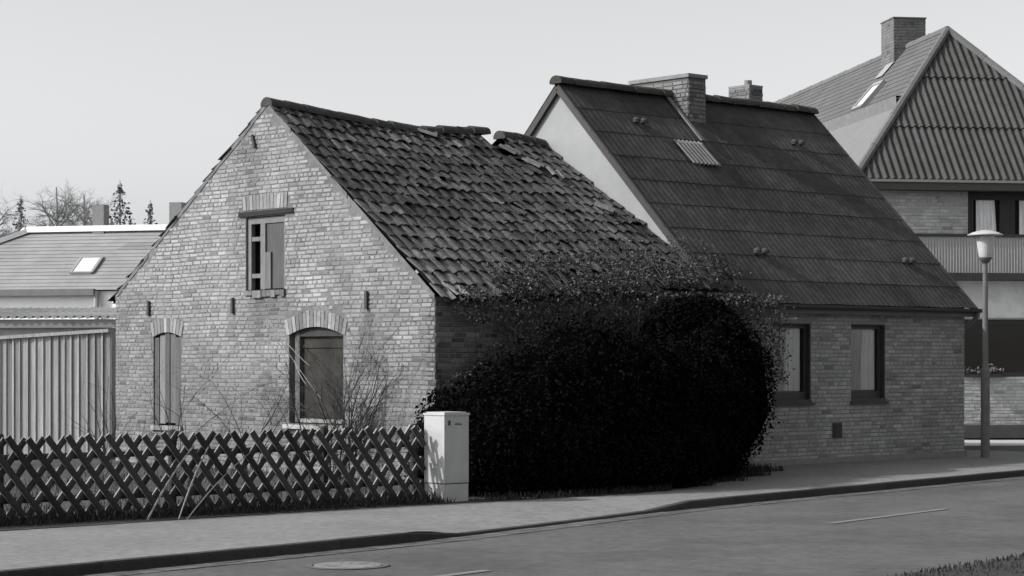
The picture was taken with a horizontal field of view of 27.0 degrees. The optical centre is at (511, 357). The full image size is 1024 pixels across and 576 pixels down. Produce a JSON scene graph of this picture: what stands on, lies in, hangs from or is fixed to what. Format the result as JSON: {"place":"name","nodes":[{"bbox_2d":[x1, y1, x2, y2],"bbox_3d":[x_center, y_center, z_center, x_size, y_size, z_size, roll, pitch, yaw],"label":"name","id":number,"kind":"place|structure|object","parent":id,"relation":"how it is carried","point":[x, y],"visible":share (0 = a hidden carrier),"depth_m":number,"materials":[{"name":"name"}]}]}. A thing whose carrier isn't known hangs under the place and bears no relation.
{"place":"outdoors","nodes":[
{"label":"outdoors","id":0,"kind":"place"},
{"bbox_2d":[2,475,981,575],"bbox_3d":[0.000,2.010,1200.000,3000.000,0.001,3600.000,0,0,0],"label":"ground","id":1,"kind":"structure","parent":0,"point":[427,531],"depth_m":24.48,"materials":[{"name":"grey"}]},
{"bbox_2d":[0,182,28,237],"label":"bare tree","id":2,"kind":"object","parent":1,"relation":"on","point":[6,231],"visible":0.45,"depth_m":64.14,"materials":[{"name":"plant"}]},
{"bbox_2d":[12,196,27,231],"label":"spruce tree","id":3,"kind":"object","parent":1,"relation":"on","point":[20,209],"visible":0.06,"depth_m":75.96,"materials":[{"name":"grey plant"}]},
{"bbox_2d":[13,179,90,226],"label":"bare tree","id":4,"kind":"object","parent":1,"relation":"on","point":[66,205],"visible":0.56,"depth_m":65.95,"materials":[{"name":"plant"}]},
{"bbox_2d":[31,180,128,225],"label":"bare tree","id":5,"kind":"object","parent":1,"relation":"on","point":[84,220],"visible":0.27,"depth_m":69.67,"materials":[{"name":"plant"}]},
{"bbox_2d":[0,202,185,318],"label":"slate house","id":6,"kind":"structure","parent":1,"relation":"on","point":[95,264],"depth_m":51.13,"materials":[{"name":"white paint"}]},
{"bbox_2d":[109,183,135,224],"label":"spruce tree","id":7,"kind":"object","parent":1,"relation":"on","point":[120,191],"visible":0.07,"depth_m":79.97,"materials":[{"name":"plant"}]},
{"bbox_2d":[143,200,157,224],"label":"spruce tree","id":8,"kind":"object","parent":1,"relation":"on","point":[150,212],"visible":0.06,"depth_m":81.97,"materials":[{"name":"black plant"}]},
{"bbox_2d":[0,450,1023,569],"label":"pavement","id":9,"kind":"structure","parent":0,"point":[27,548],"depth_m":24.60,"materials":[{"name":"concrete"}]},
{"bbox_2d":[178,446,208,519],"bbox_3d":[-3.686,1.448,24.714,0.022,0.794,1.005,0,0,11],"label":"dry stalk","id":10,"kind":"object","parent":9,"relation":"on","point":[192,482],"visible":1,"depth_m":24.65,"materials":[{"name":"plant"}]},
{"bbox_2d":[187,452,250,518],"bbox_3d":[-3.416,1.490,24.896,0.016,0.709,1.459,0,0,22],"label":"dry stalk","id":11,"kind":"object","parent":9,"relation":"on","point":[215,485],"visible":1,"depth_m":24.76,"materials":[{"name":"plant"}]},
{"bbox_2d":[423,411,469,501],"bbox_3d":[-0.842,1.300,27.401,0.442,1.200,0.431,0,0,-42],"label":"junction box","id":12,"kind":"object","parent":9,"relation":"on","point":[446,454],"visible":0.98,"depth_m":27.26,"materials":[{"name":"paint"}]},
{"bbox_2d":[446,417,467,481],"bbox_3d":[-0.703,1.173,27.239,0.370,0.815,0.018,0,0,-42],"label":"door","id":13,"kind":"structure","parent":12,"relation":"in","point":[456,427],"depth_m":27.25,"materials":[{"name":"paint"}]},
{"bbox_2d":[429,73,981,466],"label":"corner house","id":14,"kind":"structure","parent":9,"relation":"on","point":[792,204],"depth_m":38.41,"materials":[{"name":"grey brick"}]},
{"bbox_2d":[772,323,814,405],"bbox_3d":[4.765,0.120,36.715,1.090,1.420,0.260,0,0,-42],"label":"window","id":15,"kind":"structure","parent":14,"relation":"in","point":[797,393],"depth_m":36.91,"materials":[{"name":"grey glass"}]},
{"bbox_2d":[850,324,888,403],"bbox_3d":[6.309,0.120,38.113,1.050,1.420,0.260,0,0,-42],"label":"window","id":16,"kind":"structure","parent":14,"relation":"in","point":[867,340],"depth_m":38.24,"materials":[{"name":"grey glass"}]},
{"bbox_2d":[967,230,1002,457],"bbox_3d":[8.740,-0.243,39.400,0.650,4.226,0.650,0,0,0],"label":"street lamp","id":17,"kind":"object","parent":9,"relation":"on","point":[985,240],"visible":0.99,"depth_m":39.33,"materials":[{"name":"metal"}]},
{"bbox_2d":[0,0,1023,272],"label":"sky","id":18,"kind":"structure","parent":0,"point":[147,97],"materials":[{"name":"white"}]},
{"bbox_2d":[97,438,1023,575],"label":"road","id":19,"kind":"structure","parent":0,"point":[898,533],"depth_m":22.07,"materials":[{"name":"grey asphalt"}]},
{"bbox_2d":[306,561,389,569],"bbox_3d":[-1.530,1.933,19.860,0.780,0.010,0.780,0,0,0],"label":"manhole cover","id":20,"kind":"object","parent":19,"relation":"on","point":[344,565],"visible":1,"depth_m":19.79,"materials":[{"name":"metal"}]},
{"bbox_2d":[0,469,1023,575],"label":"kerb","id":21,"kind":"structure","parent":19,"relation":"on","point":[113,565],"depth_m":22.05,"materials":[{"name":"concrete"}]},
{"bbox_2d":[83,476,1023,575],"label":"gutter strip","id":22,"kind":"object","parent":19,"relation":"on","point":[431,541],"visible":1,"depth_m":23.39,"materials":[{"name":"grey concrete"}]},
{"bbox_2d":[774,17,1023,437],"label":"tall house","id":23,"kind":"structure","parent":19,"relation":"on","point":[923,128],"depth_m":49.06,"materials":[{"name":"grey wood"}]},
{"bbox_2d":[964,363,1005,376],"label":"flower box","id":24,"kind":"object","parent":23,"relation":"on","point":[979,371],"visible":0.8,"depth_m":48.80,"materials":[{"name":"grey wood"}]},
{"bbox_2d":[964,319,1023,376],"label":"shop window","id":25,"kind":"structure","parent":23,"relation":"in","point":[1005,336],"depth_m":49.04,"materials":[{"name":"black glass"}]},
{"bbox_2d":[968,192,1023,233],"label":"balcony window","id":26,"kind":"structure","parent":23,"relation":"in","point":[1001,212],"depth_m":49.02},
{"bbox_2d":[914,556,1023,575],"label":"verge","id":27,"kind":"structure","parent":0,"point":[1002,572],"depth_m":18.97,"materials":[{"name":"plant"}]},
{"bbox_2d":[0,457,1023,575],"bbox_3d":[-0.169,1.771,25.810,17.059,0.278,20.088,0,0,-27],"label":"grass","id":28,"kind":"structure","parent":27,"relation":"on","point":[50,518],"depth_m":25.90,"materials":[{"name":"plant"}]},
{"bbox_2d":[0,329,110,454],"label":"plank wall","id":29,"kind":"structure","parent":28,"relation":"on","point":[44,377],"depth_m":38.85,"materials":[{"name":"grey wood"}]},
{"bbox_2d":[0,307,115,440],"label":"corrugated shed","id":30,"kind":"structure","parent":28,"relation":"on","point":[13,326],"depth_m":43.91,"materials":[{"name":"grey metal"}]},
{"bbox_2d":[57,366,137,463],"bbox_3d":[-7.089,0.987,37.151,1.578,1.731,1.281,0,0,-40],"label":"sapling","id":31,"kind":"object","parent":28,"relation":"on","point":[103,447],"visible":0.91,"depth_m":37.03,"materials":[{"name":"plant"}]},
{"bbox_2d":[146,445,194,520],"bbox_3d":[-3.931,1.438,24.577,0.028,0.821,1.077,0,0,21],"label":"dry stalk","id":32,"kind":"object","parent":28,"relation":"on","point":[169,480],"visible":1,"depth_m":24.51,"materials":[{"name":"plant"}]},
{"bbox_2d":[124,331,237,449],"bbox_3d":[-5.417,0.647,35.266,2.476,2.419,1.877,0,0,0],"label":"sapling","id":33,"kind":"object","parent":28,"relation":"on","point":[180,416],"visible":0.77,"depth_m":35.33,"materials":[{"name":"plant"}]},
{"bbox_2d":[0,424,425,518],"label":"lattice fence","id":34,"kind":"object","parent":28,"relation":"on","point":[324,452],"visible":0.89,"depth_m":25.25,"materials":[{"name":"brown wood"}]},
{"bbox_2d":[163,332,302,472],"bbox_3d":[-4.323,0.672,33.716,2.904,2.365,2.129,0,0,24],"label":"sapling","id":35,"kind":"object","parent":28,"relation":"on","point":[270,420],"visible":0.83,"depth_m":33.87,"materials":[{"name":"grey plant"}]},
{"bbox_2d":[232,277,459,482],"bbox_3d":[-2.328,0.316,32.054,4.348,4.002,3.779,0,0,37],"label":"bare shrub","id":36,"kind":"object","parent":28,"relation":"on","point":[350,422],"visible":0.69,"depth_m":32.15,"materials":[{"name":"grey plant"}]},
{"bbox_2d":[267,318,320,397],"bbox_3d":[-3.383,0.006,33.054,0.312,1.245,1.827,0,0,-42],"label":"pale cane","id":37,"kind":"object","parent":36,"relation":"on","point":[273,327],"visible":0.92,"depth_m":33.28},
{"bbox_2d":[107,97,722,479],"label":"old brick house","id":38,"kind":"structure","parent":28,"relation":"on","point":[312,207],"depth_m":34.41,"materials":[{"name":"brick"}]},
{"bbox_2d":[150,333,181,430],"bbox_3d":[-5.844,0.400,36.648,0.288,1.700,0.940,0,0,-42],"label":"boarded window","id":39,"kind":"structure","parent":38,"relation":"in","point":[171,342],"depth_m":36.63,"materials":[{"name":"grey wood"}]},
{"bbox_2d":[248,215,284,289],"bbox_3d":[-3.891,-1.675,34.546,0.207,1.250,1.080,0,0,-42],"label":"upper window","id":40,"kind":"structure","parent":38,"relation":"in","point":[269,239],"depth_m":34.50,"materials":[{"name":"grey wood"}]},
{"bbox_2d":[282,327,342,430],"bbox_3d":[-3.017,0.300,33.505,0.290,1.700,1.600,0,0,-42],"label":"large window","id":41,"kind":"structure","parent":38,"relation":"in","point":[319,334],"depth_m":33.60,"materials":[{"name":"grey wood"}]},
{"bbox_2d":[405,208,796,389],"bbox_3d":[1.425,-0.540,33.664,2.706,4.302,7.343,0,0,41],"label":"climbing plant","id":42,"kind":"object","parent":38,"relation":"attached to","point":[519,283],"visible":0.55,"depth_m":33.47,"materials":[{"name":"black plant"}]},
{"bbox_2d":[401,294,779,496],"bbox_3d":[1.764,0.422,31.152,3.010,2.885,8.307,0,0,38],"label":"overgrown bush","id":43,"kind":"object","parent":28,"relation":"on","point":[676,396],"visible":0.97,"depth_m":29.62,"materials":[{"name":"black plant"}]},
{"bbox_2d":[964,440,1023,450],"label":"side pavement","id":44,"kind":"structure","parent":0,"point":[1006,445],"depth_m":44.67,"materials":[{"name":"concrete"}]}
]}

